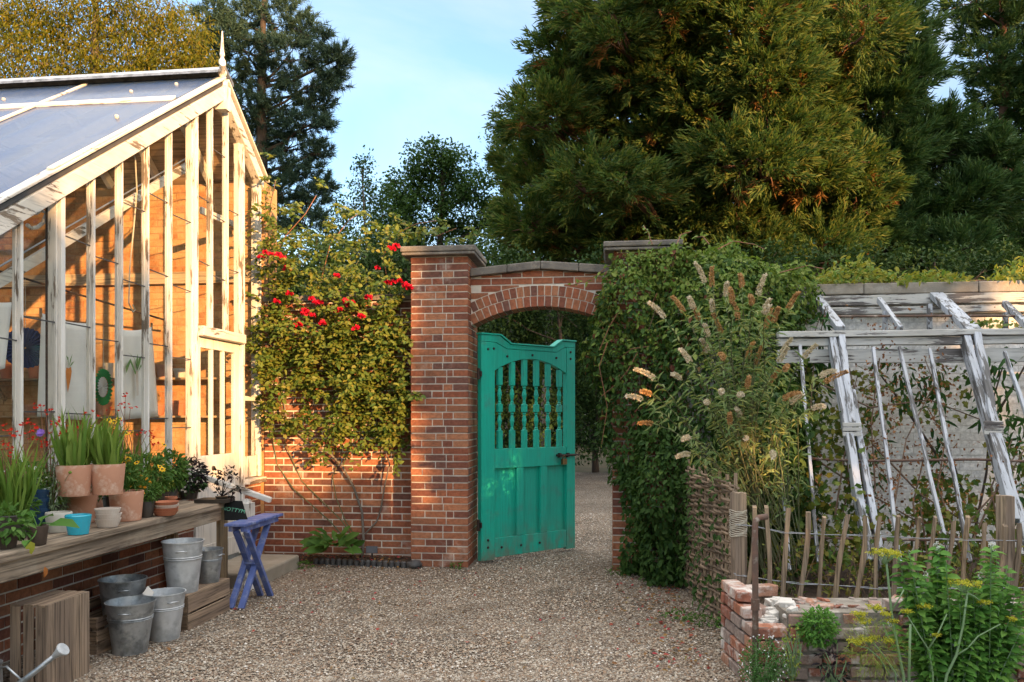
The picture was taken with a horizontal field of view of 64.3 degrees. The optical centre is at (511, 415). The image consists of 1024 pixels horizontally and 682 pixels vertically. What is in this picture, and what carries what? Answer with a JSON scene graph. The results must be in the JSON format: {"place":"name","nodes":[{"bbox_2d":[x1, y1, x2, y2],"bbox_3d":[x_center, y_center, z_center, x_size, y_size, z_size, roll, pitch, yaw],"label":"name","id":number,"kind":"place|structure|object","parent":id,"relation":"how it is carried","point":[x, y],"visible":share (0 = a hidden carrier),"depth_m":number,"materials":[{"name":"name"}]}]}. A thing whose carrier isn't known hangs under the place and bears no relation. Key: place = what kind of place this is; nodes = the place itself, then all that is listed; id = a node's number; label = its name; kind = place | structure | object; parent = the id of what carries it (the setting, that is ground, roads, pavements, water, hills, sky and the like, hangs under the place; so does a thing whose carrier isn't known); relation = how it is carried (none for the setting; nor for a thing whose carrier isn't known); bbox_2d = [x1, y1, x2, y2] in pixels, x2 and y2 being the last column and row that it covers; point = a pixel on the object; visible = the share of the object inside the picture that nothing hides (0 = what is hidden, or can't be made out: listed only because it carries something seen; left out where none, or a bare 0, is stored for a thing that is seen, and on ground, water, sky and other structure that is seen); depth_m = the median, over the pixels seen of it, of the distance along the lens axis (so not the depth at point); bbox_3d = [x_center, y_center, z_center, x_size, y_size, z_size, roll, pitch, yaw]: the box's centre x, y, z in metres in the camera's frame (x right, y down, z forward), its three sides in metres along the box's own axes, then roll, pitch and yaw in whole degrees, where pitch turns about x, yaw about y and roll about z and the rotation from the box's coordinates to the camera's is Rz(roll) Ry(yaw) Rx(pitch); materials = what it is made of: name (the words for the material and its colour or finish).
{"place":"outdoors","nodes":[
{"label":"outdoors","id":0,"kind":"place"},
{"bbox_2d":[2,472,742,681],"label":"gravel yard","id":1,"kind":"structure","parent":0,"point":[593,493],"depth_m":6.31,"materials":[{"name":"beige gravel"}]},
{"bbox_2d":[0,643,68,681],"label":"watering can","id":2,"kind":"object","parent":1,"relation":"on","point":[61,649],"visible":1,"depth_m":4.30,"materials":[{"name":"metal"}]},
{"bbox_2d":[10,590,88,681],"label":"wooden crate","id":3,"kind":"object","parent":1,"relation":"on","point":[61,616],"visible":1,"depth_m":4.76,"materials":[{"name":"brown wood"}]},
{"bbox_2d":[89,596,111,655],"bbox_3d":[-2.913,1.475,5.818,0.402,0.252,0.742,0,0,7],"label":"wooden crate","id":4,"kind":"object","parent":1,"relation":"on","point":[99,639],"visible":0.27,"depth_m":5.48,"materials":[{"name":"brown wood"}]},
{"bbox_2d":[97,574,147,627],"bbox_3d":[-2.841,1.379,5.951,0.332,0.385,0.332,0,0,7],"label":"zinc bucket","id":5,"kind":"object","parent":4,"relation":"in","point":[116,586],"visible":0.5,"depth_m":5.85,"materials":[{"name":"silver metal"}]},
{"bbox_2d":[0,500,227,595],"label":"potting bench","id":6,"kind":"object","parent":1,"relation":"on","point":[19,560],"visible":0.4,"depth_m":5.42,"materials":[{"name":"brown wood"}]},
{"bbox_2d":[0,500,36,548],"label":"trailing plant","id":7,"kind":"object","parent":6,"relation":"on","point":[10,539],"visible":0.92,"depth_m":4.59,"materials":[{"name":"green plant"}]},
{"bbox_2d":[13,489,42,537],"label":"pink spike plant","id":8,"kind":"object","parent":6,"relation":"on","point":[38,502],"visible":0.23,"depth_m":5.01,"materials":[{"name":"green plant"}]},
{"bbox_2d":[4,461,54,504],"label":"hebe bush","id":9,"kind":"object","parent":6,"relation":"on","point":[45,481],"visible":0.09,"depth_m":5.38,"materials":[{"name":"green plant"}]},
{"bbox_2d":[0,418,60,538],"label":"crocosmia","id":10,"kind":"object","parent":6,"relation":"on","point":[16,478],"visible":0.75,"depth_m":4.90,"materials":[{"name":"plant"}]},
{"bbox_2d":[29,507,49,523],"bbox_3d":[-3.076,0.672,5.304,0.120,0.140,0.120,0,0,7],"label":"navy pot","id":11,"kind":"object","parent":6,"relation":"on","point":[41,514],"visible":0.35,"depth_m":5.26,"materials":[{"name":"ceramic"}]},
{"bbox_2d":[30,498,49,508],"bbox_3d":[-3.076,0.610,5.304,0.120,0.140,0.120,0,0,7],"label":"navy pot","id":12,"kind":"object","parent":11,"relation":"in","point":[45,504],"visible":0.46,"depth_m":5.27,"materials":[{"name":"ceramic"}]},
{"bbox_2d":[34,488,49,498],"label":"navy pot","id":13,"kind":"object","parent":12,"relation":"in","point":[42,494],"visible":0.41,"depth_m":5.27,"materials":[{"name":"ceramic"}]},
{"bbox_2d":[0,510,79,553],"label":"broad leaf plant","id":14,"kind":"object","parent":6,"relation":"on","point":[39,536],"visible":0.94,"depth_m":4.69,"materials":[{"name":"plant"}]},
{"bbox_2d":[36,428,71,511],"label":"scabious plant","id":15,"kind":"object","parent":6,"relation":"on","point":[40,432],"visible":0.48,"depth_m":5.39,"materials":[{"name":"green plant"}]},
{"bbox_2d":[45,511,72,532],"bbox_3d":[-2.925,0.684,5.261,0.160,0.125,0.160,0,0,7],"label":"cream pot","id":16,"kind":"object","parent":6,"relation":"on","point":[55,517],"visible":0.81,"depth_m":5.20,"materials":[{"name":"ceramic"}]},
{"bbox_2d":[27,402,100,510],"bbox_3d":[-3.082,0.327,5.538,0.426,0.841,0.408,0,0,-42],"label":"crocosmia","id":17,"kind":"object","parent":6,"relation":"on","point":[55,486],"visible":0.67,"depth_m":5.50,"materials":[{"name":"plant"}]},
{"bbox_2d":[50,403,104,496],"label":"spear plant","id":18,"kind":"object","parent":6,"relation":"on","point":[71,454],"visible":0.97,"depth_m":5.39,"materials":[{"name":"green plant"}]},
{"bbox_2d":[64,513,91,534],"bbox_3d":[-2.741,0.686,5.152,0.156,0.122,0.156,0,0,7],"label":"turquoise pot","id":19,"kind":"object","parent":6,"relation":"on","point":[82,521],"visible":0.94,"depth_m":5.11,"materials":[{"name":"ceramic"}]},
{"bbox_2d":[66,492,97,522],"bbox_3d":[-3.028,0.644,5.702,0.236,0.205,0.236,0,0,7],"label":"clay pot","id":20,"kind":"object","parent":6,"relation":"on","point":[84,504],"visible":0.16,"depth_m":5.62,"materials":[{"name":"ceramic"}]},
{"bbox_2d":[94,517,120,527],"bbox_3d":[-2.721,0.720,5.490,0.166,0.055,0.166,0,0,7],"label":"pot","id":21,"kind":"object","parent":6,"relation":"on","point":[107,523],"visible":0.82,"depth_m":5.43,"materials":[{"name":"ceramic"}]},
{"bbox_2d":[95,512,121,519],"bbox_3d":[-2.719,0.685,5.494,0.166,0.055,0.166,0,0,7],"label":"white saucer","id":22,"kind":"object","parent":21,"relation":"on","point":[108,516],"visible":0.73,"depth_m":5.43,"materials":[{"name":"ceramic"}]},
{"bbox_2d":[94,507,120,514],"bbox_3d":[-2.723,0.651,5.490,0.166,0.055,0.166,0,0,7],"label":"white saucer","id":23,"kind":"object","parent":22,"relation":"on","point":[106,510],"visible":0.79,"depth_m":5.44,"materials":[{"name":"ceramic"}]},
{"bbox_2d":[87,410,129,494],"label":"spear plant","id":24,"kind":"object","parent":6,"relation":"on","point":[108,471],"visible":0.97,"depth_m":5.49,"materials":[{"name":"green plant"}]},
{"bbox_2d":[109,489,143,521],"bbox_3d":[-2.760,0.642,5.836,0.234,0.210,0.234,0,0,7],"label":"clay pot","id":25,"kind":"object","parent":6,"relation":"on","point":[129,503],"visible":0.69,"depth_m":5.75,"materials":[{"name":"ceramic"}]},
{"bbox_2d":[90,417,165,506],"bbox_3d":[-2.797,0.378,5.938,0.577,0.739,0.393,0,0,7],"label":"yellow daisy","id":26,"kind":"object","parent":6,"relation":"on","point":[127,476],"visible":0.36,"depth_m":5.95,"materials":[{"name":"plant"}]},
{"bbox_2d":[106,393,158,488],"bbox_3d":[-2.988,0.281,6.364,0.434,0.932,0.478,0,0,7],"label":"crocosmia","id":27,"kind":"object","parent":6,"relation":"on","point":[141,458],"visible":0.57,"depth_m":6.39,"materials":[{"name":"plant"}]},
{"bbox_2d":[128,476,162,517],"bbox_3d":[-2.706,0.590,6.023,0.232,0.315,0.256,0,0,7],"label":"marigold","id":28,"kind":"object","parent":6,"relation":"on","point":[148,508],"visible":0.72,"depth_m":5.99,"materials":[{"name":"plant"}]},
{"bbox_2d":[123,452,174,500],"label":"leafy plant","id":29,"kind":"object","parent":6,"relation":"on","point":[165,480],"visible":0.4,"depth_m":6.41,"materials":[{"name":"green plant"}]},
{"bbox_2d":[148,466,178,500],"bbox_3d":[-2.939,0.573,6.793,0.278,0.348,0.276,0,0,7],"label":"marigold","id":30,"kind":"object","parent":6,"relation":"on","point":[162,497],"visible":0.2,"depth_m":6.76,"materials":[{"name":"plant"}]},
{"bbox_2d":[150,446,192,499],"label":"leafy plant","id":31,"kind":"object","parent":6,"relation":"on","point":[183,463],"visible":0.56,"depth_m":6.86,"materials":[{"name":"green plant"}]},
{"bbox_2d":[170,456,209,499],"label":"dark leaf plant","id":32,"kind":"object","parent":6,"relation":"on","point":[191,490],"visible":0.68,"depth_m":7.27,"materials":[{"name":"plant"}]},
{"bbox_2d":[194,465,244,502],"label":"potted plant","id":33,"kind":"object","parent":6,"relation":"on","point":[222,498],"visible":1,"depth_m":7.03,"materials":[{"name":"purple plant"}]},
{"bbox_2d":[104,595,155,655],"bbox_3d":[-2.582,1.425,5.516,0.323,0.345,0.323,0,0,32],"label":"zinc bucket","id":34,"kind":"object","parent":1,"relation":"on","point":[129,619],"visible":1,"depth_m":5.42,"materials":[{"name":"silver metal"}]},
{"bbox_2d":[0,31,269,663],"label":"greenhouse","id":35,"kind":"object","parent":1,"relation":"on","point":[148,132],"visible":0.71,"depth_m":7.27,"materials":[{"name":"beige wood"}]},
{"bbox_2d":[0,364,11,378],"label":"shelf pot","id":36,"kind":"object","parent":35,"relation":"on","point":[6,372],"visible":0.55,"depth_m":9.31,"materials":[{"name":"red ceramic"}]},
{"bbox_2d":[0,297,11,369],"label":"tea towel","id":37,"kind":"object","parent":35,"relation":"hanging from","point":[5,312],"visible":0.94,"depth_m":5.53,"materials":[{"name":"white fabric"}]},
{"bbox_2d":[6,279,39,367],"bbox_3d":[-3.526,-0.666,5.906,0.298,0.649,0.033,0,0,-37],"label":"paper fan","id":38,"kind":"object","parent":35,"relation":"hanging from","point":[31,344],"visible":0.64,"depth_m":5.92},
{"bbox_2d":[23,404,36,414],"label":"shelf pot","id":39,"kind":"object","parent":35,"relation":"on","point":[27,407],"visible":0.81,"depth_m":9.27,"materials":[{"name":"ceramic"}]},
{"bbox_2d":[37,308,85,419],"bbox_3d":[-3.378,-0.370,6.125,0.048,0.816,0.599,0,0,7],"label":"tea towel","id":40,"kind":"object","parent":35,"relation":"hanging from","point":[75,366],"visible":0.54,"depth_m":6.24,"materials":[{"name":"white fabric"}]},
{"bbox_2d":[95,402,111,414],"bbox_3d":[-4.612,-0.078,9.211,0.177,0.151,0.177,0,0,7],"label":"shelf pot","id":41,"kind":"object","parent":35,"relation":"on","point":[101,409],"visible":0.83,"depth_m":9.15,"materials":[{"name":"ceramic"}]},
{"bbox_2d":[95,326,112,405],"bbox_3d":[-3.399,-0.412,6.783,0.308,0.660,0.030,0,0,38],"label":"paper fan","id":42,"kind":"object","parent":35,"relation":"hanging from","point":[101,386],"visible":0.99,"depth_m":6.78},
{"bbox_2d":[123,323,157,419],"bbox_3d":[-3.255,-0.396,7.122,0.048,0.873,0.600,0,0,7],"label":"tea towel","id":43,"kind":"object","parent":35,"relation":"hanging from","point":[132,367],"visible":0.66,"depth_m":7.07,"materials":[{"name":"white fabric"}]},
{"bbox_2d":[172,400,185,414],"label":"shelf pot","id":44,"kind":"object","parent":35,"relation":"on","point":[178,407],"visible":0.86,"depth_m":9.04,"materials":[{"name":"orange ceramic"}]},
{"bbox_2d":[198,337,238,554],"bbox_3d":[-2.954,0.343,8.191,0.064,2.195,0.894,0,0,7],"label":"door","id":45,"kind":"structure","parent":35,"relation":"in","point":[207,532],"depth_m":8.28,"materials":[{"name":"white paint"}]},
{"bbox_2d":[0,182,276,553],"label":"glasshouse back wall","id":46,"kind":"structure","parent":1,"relation":"on","point":[75,252],"depth_m":9.29,"materials":[{"name":"brick"}]},
{"bbox_2d":[142,586,186,641],"bbox_3d":[-2.491,1.401,5.847,0.292,0.391,0.292,0,0,7],"label":"zinc bucket","id":47,"kind":"object","parent":1,"relation":"on","point":[168,614],"visible":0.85,"depth_m":5.75,"materials":[{"name":"grey metal"}]},
{"bbox_2d":[165,578,229,630],"bbox_3d":[-2.524,1.468,6.395,0.332,0.266,0.662,0,0,7],"label":"wooden crate","id":48,"kind":"object","parent":1,"relation":"on","point":[209,601],"visible":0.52,"depth_m":6.33,"materials":[{"name":"brown wood"}]},
{"bbox_2d":[161,537,204,593],"bbox_3d":[-2.499,1.141,6.191,0.308,0.385,0.328,0,0,7],"label":"zinc bucket","id":49,"kind":"object","parent":48,"relation":"on","point":[182,557],"visible":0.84,"depth_m":6.09,"materials":[{"name":"silver metal"}]},
{"bbox_2d":[199,546,224,583],"bbox_3d":[-2.435,1.200,6.546,0.229,0.265,0.227,0,0,-29],"label":"zinc bucket","id":50,"kind":"object","parent":48,"relation":"on","point":[211,559],"visible":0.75,"depth_m":6.47,"materials":[{"name":"metal"}]},
{"bbox_2d":[191,471,271,590],"bbox_3d":[-2.584,1.064,7.511,0.770,1.111,0.114,0,0,7],"label":"handrail","id":51,"kind":"object","parent":1,"relation":"on","point":[249,505],"visible":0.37,"depth_m":7.46,"materials":[{"name":"white paint"}]},
{"bbox_2d":[224,513,282,608],"bbox_3d":[-2.225,1.250,7.063,0.192,0.719,0.758,0,0,7],"label":"stool","id":52,"kind":"object","parent":1,"relation":"on","point":[255,523],"visible":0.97,"depth_m":6.94,"materials":[{"name":"paint"}]},
{"bbox_2d":[222,501,247,519],"bbox_3d":[-2.382,0.819,7.035,0.240,0.164,0.108,0,0,0],"label":"chalkboard sign","id":53,"kind":"object","parent":52,"relation":"on","point":[234,510],"visible":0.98,"depth_m":7.02,"materials":[{"name":"wood"}]},
{"bbox_2d":[228,554,298,587],"bbox_3d":[-2.609,1.548,8.108,0.615,0.165,1.060,0,0,7],"label":"doorstep","id":54,"kind":"object","parent":1,"relation":"on","point":[275,566],"visible":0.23,"depth_m":8.13,"materials":[{"name":"stone"}]},
{"bbox_2d":[263,294,411,555],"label":"garden wall","id":55,"kind":"structure","parent":1,"relation":"on","point":[389,533],"depth_m":9.02,"materials":[{"name":"red brick"}]},
{"bbox_2d":[233,152,483,557],"bbox_3d":[-1.707,-0.744,8.877,2.884,4.658,1.129,0,0,7],"label":"climbing rose","id":56,"kind":"object","parent":55,"relation":"attached to","point":[375,350],"visible":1,"depth_m":8.76,"materials":[{"name":"green plant"}]},
{"bbox_2d":[264,553,411,564],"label":"bed soil","id":57,"kind":"structure","parent":1,"relation":"on","point":[394,559],"depth_m":8.89,"materials":[{"name":"soil"}]},
{"bbox_2d":[299,525,365,554],"bbox_3d":[-1.904,1.329,8.647,0.684,0.303,0.572,0,0,-15],"label":"bergenia","id":58,"kind":"object","parent":57,"relation":"on","point":[319,544],"visible":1,"depth_m":8.63,"materials":[{"name":"green plant"}]},
{"bbox_2d":[313,558,421,568],"bbox_3d":[-1.545,1.573,8.651,1.218,0.115,0.157,0,0,8],"label":"border edging","id":59,"kind":"object","parent":1,"relation":"on","point":[381,563],"visible":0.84,"depth_m":8.64,"materials":[{"name":"stone"}]},
{"bbox_2d":[121,553,709,681],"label":"fallen leaves","id":60,"kind":"object","parent":1,"relation":"on","point":[650,624],"visible":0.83,"depth_m":6.59,"materials":[{"name":"brown plant"}]},
{"bbox_2d":[400,245,486,567],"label":"gate pier","id":61,"kind":"structure","parent":1,"relation":"on","point":[444,512],"depth_m":8.61,"materials":[{"name":"red brick"}]},
{"bbox_2d":[470,261,612,327],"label":"gate arch","id":62,"kind":"structure","parent":61,"relation":"on","point":[498,291],"depth_m":8.67,"materials":[{"name":"red brick"}]},
{"bbox_2d":[477,310,577,477],"bbox_3d":[-0.022,-0.800,20.233,3.317,5.173,2.491,0,0,7],"label":"shrub","id":63,"kind":"object","parent":1,"relation":"on","point":[534,339],"visible":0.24,"depth_m":19.98,"materials":[{"name":"green plant"}]},
{"bbox_2d":[476,332,579,560],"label":"garden gate","id":64,"kind":"structure","parent":1,"relation":"on","point":[526,499],"depth_m":9.18,"materials":[{"name":"green paint"}]},
{"bbox_2d":[457,234,610,344],"bbox_3d":[0.934,-1.343,18.907,4.943,5.910,2.387,0,0,-10],"label":"shrub","id":65,"kind":"object","parent":1,"relation":"on","point":[532,313],"visible":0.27,"depth_m":18.86,"materials":[{"name":"green plant"}]},
{"bbox_2d":[603,239,682,570],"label":"gate pier","id":66,"kind":"structure","parent":1,"relation":"on","point":[618,523],"depth_m":8.36,"materials":[{"name":"red brick"}]},
{"bbox_2d":[568,225,833,620],"bbox_3d":[1.774,-0.129,7.331,2.617,3.551,3.061,0,0,7],"label":"creeper","id":67,"kind":"object","parent":66,"relation":"attached to","point":[634,475],"visible":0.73,"depth_m":7.89,"materials":[{"name":"green plant"}]},
{"bbox_2d":[659,606,707,622],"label":"gravel weed","id":68,"kind":"object","parent":1,"relation":"on","point":[683,617],"visible":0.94,"depth_m":6.40,"materials":[{"name":"green plant"}]},
{"bbox_2d":[682,613,721,627],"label":"weed tuft","id":69,"kind":"object","parent":1,"relation":"on","point":[708,624],"visible":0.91,"depth_m":6.20,"materials":[{"name":"green plant"}]},
{"bbox_2d":[670,459,739,622],"bbox_3d":[1.610,1.010,7.031,0.072,1.219,2.512,0,0,1],"label":"wattle hurdle","id":70,"kind":"object","parent":1,"relation":"on","point":[720,527],"visible":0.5,"depth_m":6.62,"materials":[{"name":"brown wicker"}]},
{"bbox_2d":[751,514,768,681],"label":"rusty pipe","id":71,"kind":"object","parent":1,"relation":"on","point":[755,604],"visible":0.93,"depth_m":4.68,"materials":[{"name":"metal"}]},
{"bbox_2d":[737,634,788,681],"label":"thyme","id":72,"kind":"object","parent":1,"relation":"on","point":[757,670],"visible":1,"depth_m":4.50,"materials":[{"name":"green plant"}]},
{"bbox_2d":[780,624,801,681],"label":"weed tuft","id":73,"kind":"object","parent":1,"relation":"on","point":[793,665],"visible":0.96,"depth_m":4.59,"materials":[{"name":"green plant"}]},
{"bbox_2d":[811,639,850,681],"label":"dark weed","id":74,"kind":"object","parent":1,"relation":"on","point":[833,678],"visible":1,"depth_m":4.50,"materials":[{"name":"green plant"}]},
{"bbox_2d":[673,280,1023,553],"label":"whitewashed wall","id":75,"kind":"structure","parent":1,"relation":"on","point":[964,434],"depth_m":8.27,"materials":[{"name":"brick"}]},
{"bbox_2d":[772,292,1023,570],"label":"lean to frame","id":76,"kind":"object","parent":75,"relation":"attached to","point":[966,336],"visible":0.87,"depth_m":7.27,"materials":[{"name":"wood"}]},
{"bbox_2d":[762,317,1023,575],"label":"climbing vine","id":77,"kind":"object","parent":76,"relation":"attached to","point":[969,509],"visible":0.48,"depth_m":6.72,"materials":[{"name":"green plant"}]},
{"bbox_2d":[805,302,1023,571],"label":"dried vine","id":78,"kind":"object","parent":76,"relation":"attached to","point":[873,455],"visible":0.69,"depth_m":6.81,"materials":[{"name":"brown plant"}]},
{"bbox_2d":[798,252,1023,288],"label":"wall top vine","id":79,"kind":"object","parent":75,"relation":"on","point":[1017,271],"depth_m":8.35,"materials":[{"name":"green plant"}]},
{"bbox_2d":[702,550,1023,605],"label":"bed soil","id":80,"kind":"structure","parent":1,"relation":"on","point":[811,592],"depth_m":6.78,"materials":[{"name":"brown soil"}]},
{"bbox_2d":[625,261,848,593],"bbox_3d":[1.688,0.163,6.278,1.649,2.679,1.161,0,0,7],"label":"butterfly bush","id":81,"kind":"object","parent":80,"relation":"on","point":[749,486],"visible":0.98,"depth_m":6.29,"materials":[{"name":"green plant"}]},
{"bbox_2d":[747,524,1023,599],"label":"rank weeds","id":82,"kind":"object","parent":80,"relation":"on","point":[882,579],"visible":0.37,"depth_m":6.03,"materials":[{"name":"green plant"}]},
{"bbox_2d":[805,311,1023,554],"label":"peach tree","id":83,"kind":"object","parent":80,"relation":"on","point":[993,370],"visible":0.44,"depth_m":7.67,"materials":[{"name":"green plant"}]},
{"bbox_2d":[720,579,1023,681],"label":"raised bed wall","id":84,"kind":"structure","parent":1,"relation":"on","point":[778,616],"depth_m":4.74,"materials":[{"name":"brick"}]},
{"bbox_2d":[794,604,841,649],"bbox_3d":[1.750,1.214,4.656,0.270,0.247,0.245,0,0,7],"label":"marjoram","id":85,"kind":"object","parent":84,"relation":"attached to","point":[814,637],"visible":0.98,"depth_m":4.62,"materials":[{"name":"green plant"}]},
{"bbox_2d":[729,491,1023,597],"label":"paling fence","id":86,"kind":"object","parent":1,"relation":"on","point":[1005,540],"visible":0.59,"depth_m":5.36,"materials":[{"name":"brown wood"}]},
{"bbox_2d":[739,233,1023,281],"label":"shrub","id":87,"kind":"object","parent":1,"relation":"on","point":[896,257],"visible":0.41,"depth_m":17.68,"materials":[{"name":"green plant"}]},
{"bbox_2d":[841,548,1017,681],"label":"fennel","id":88,"kind":"object","parent":1,"relation":"on","point":[870,639],"visible":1,"depth_m":4.28,"materials":[{"name":"green plant"}]},
{"bbox_2d":[879,541,1023,681],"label":"mint bush","id":89,"kind":"object","parent":1,"relation":"on","point":[989,656],"visible":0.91,"depth_m":4.34,"materials":[{"name":"green plant"}]},
{"bbox_2d":[0,0,1023,409],"label":"sky","id":90,"kind":"structure","parent":0,"point":[436,67],"materials":[{"name":"blue"}]},
{"bbox_2d":[477,438,611,472],"bbox_3d":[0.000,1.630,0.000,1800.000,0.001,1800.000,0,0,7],"label":"ground","id":91,"kind":"structure","parent":0,"point":[586,468],"depth_m":27.74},
{"bbox_2d":[0,0,226,78],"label":"willow tree","id":92,"kind":"object","parent":91,"relation":"on","point":[92,56],"visible":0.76,"depth_m":21.71,"materials":[{"name":"yellow plant"}]},
{"bbox_2d":[188,0,359,244],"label":"pine tree","id":93,"kind":"object","parent":91,"relation":"on","point":[263,111],"visible":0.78,"depth_m":25.63,"materials":[{"name":"green plant"}]},
{"bbox_2d":[277,214,422,295],"bbox_3d":[-3.205,-1.251,17.260,4.009,5.718,2.578,0,0,7],"label":"shrub","id":94,"kind":"object","parent":91,"relation":"on","point":[396,256],"visible":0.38,"depth_m":16.85,"materials":[{"name":"green plant"}]},
{"bbox_2d":[303,145,404,286],"bbox_3d":[-5.805,-4.149,29.900,3.515,11.509,2.488,0,0,-22],"label":"birch tree","id":95,"kind":"object","parent":91,"relation":"on","point":[367,186],"visible":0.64,"depth_m":29.92,"materials":[{"name":"green plant"}]},
{"bbox_2d":[362,131,503,270],"bbox_3d":[-2.957,-5.085,34.555,6.808,13.409,5.087,0,0,7],"label":"oak tree","id":96,"kind":"object","parent":91,"relation":"on","point":[415,194],"visible":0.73,"depth_m":33.70,"materials":[{"name":"green plant"}]},
{"bbox_2d":[469,166,528,435],"bbox_3d":[0.067,-4.008,31.088,3.398,11.237,2.816,0,0,7],"label":"maple tree","id":97,"kind":"object","parent":91,"relation":"on","point":[480,230],"visible":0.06,"depth_m":30.76,"materials":[{"name":"green plant"}]},
{"bbox_2d":[478,75,551,446],"bbox_3d":[0.756,-5.541,30.198,3.977,14.298,2.436,0,0,7],"label":"ash tree","id":98,"kind":"object","parent":91,"relation":"on","point":[543,388],"visible":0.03,"depth_m":29.96,"materials":[{"name":"green plant"}]},
{"bbox_2d":[538,314,611,472],"bbox_3d":[2.533,-1.011,22.996,3.610,5.242,2.723,0,0,7],"label":"shrub","id":99,"kind":"object","parent":91,"relation":"on","point":[585,396],"visible":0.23,"depth_m":22.64,"materials":[{"name":"green plant"}]},
{"bbox_2d":[277,226,939,446],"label":"woodland","id":100,"kind":"object","parent":91,"relation":"on","point":[528,398],"depth_m":42.80,"materials":[{"name":"green plant"}]},
{"bbox_2d":[481,0,925,284],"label":"sequoia tree","id":101,"kind":"object","parent":91,"relation":"on","point":[724,106],"visible":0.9,"depth_m":20.38,"materials":[{"name":"green plant"}]},
{"bbox_2d":[817,0,1023,281],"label":"cypress tree","id":102,"kind":"object","parent":91,"relation":"on","point":[976,193],"visible":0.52,"depth_m":23.15,"materials":[{"name":"green plant"}]},
{"bbox_2d":[929,0,1023,236],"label":"yew tree","id":103,"kind":"object","parent":91,"relation":"on","point":[1002,74],"visible":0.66,"depth_m":30.58,"materials":[{"name":"green plant"}]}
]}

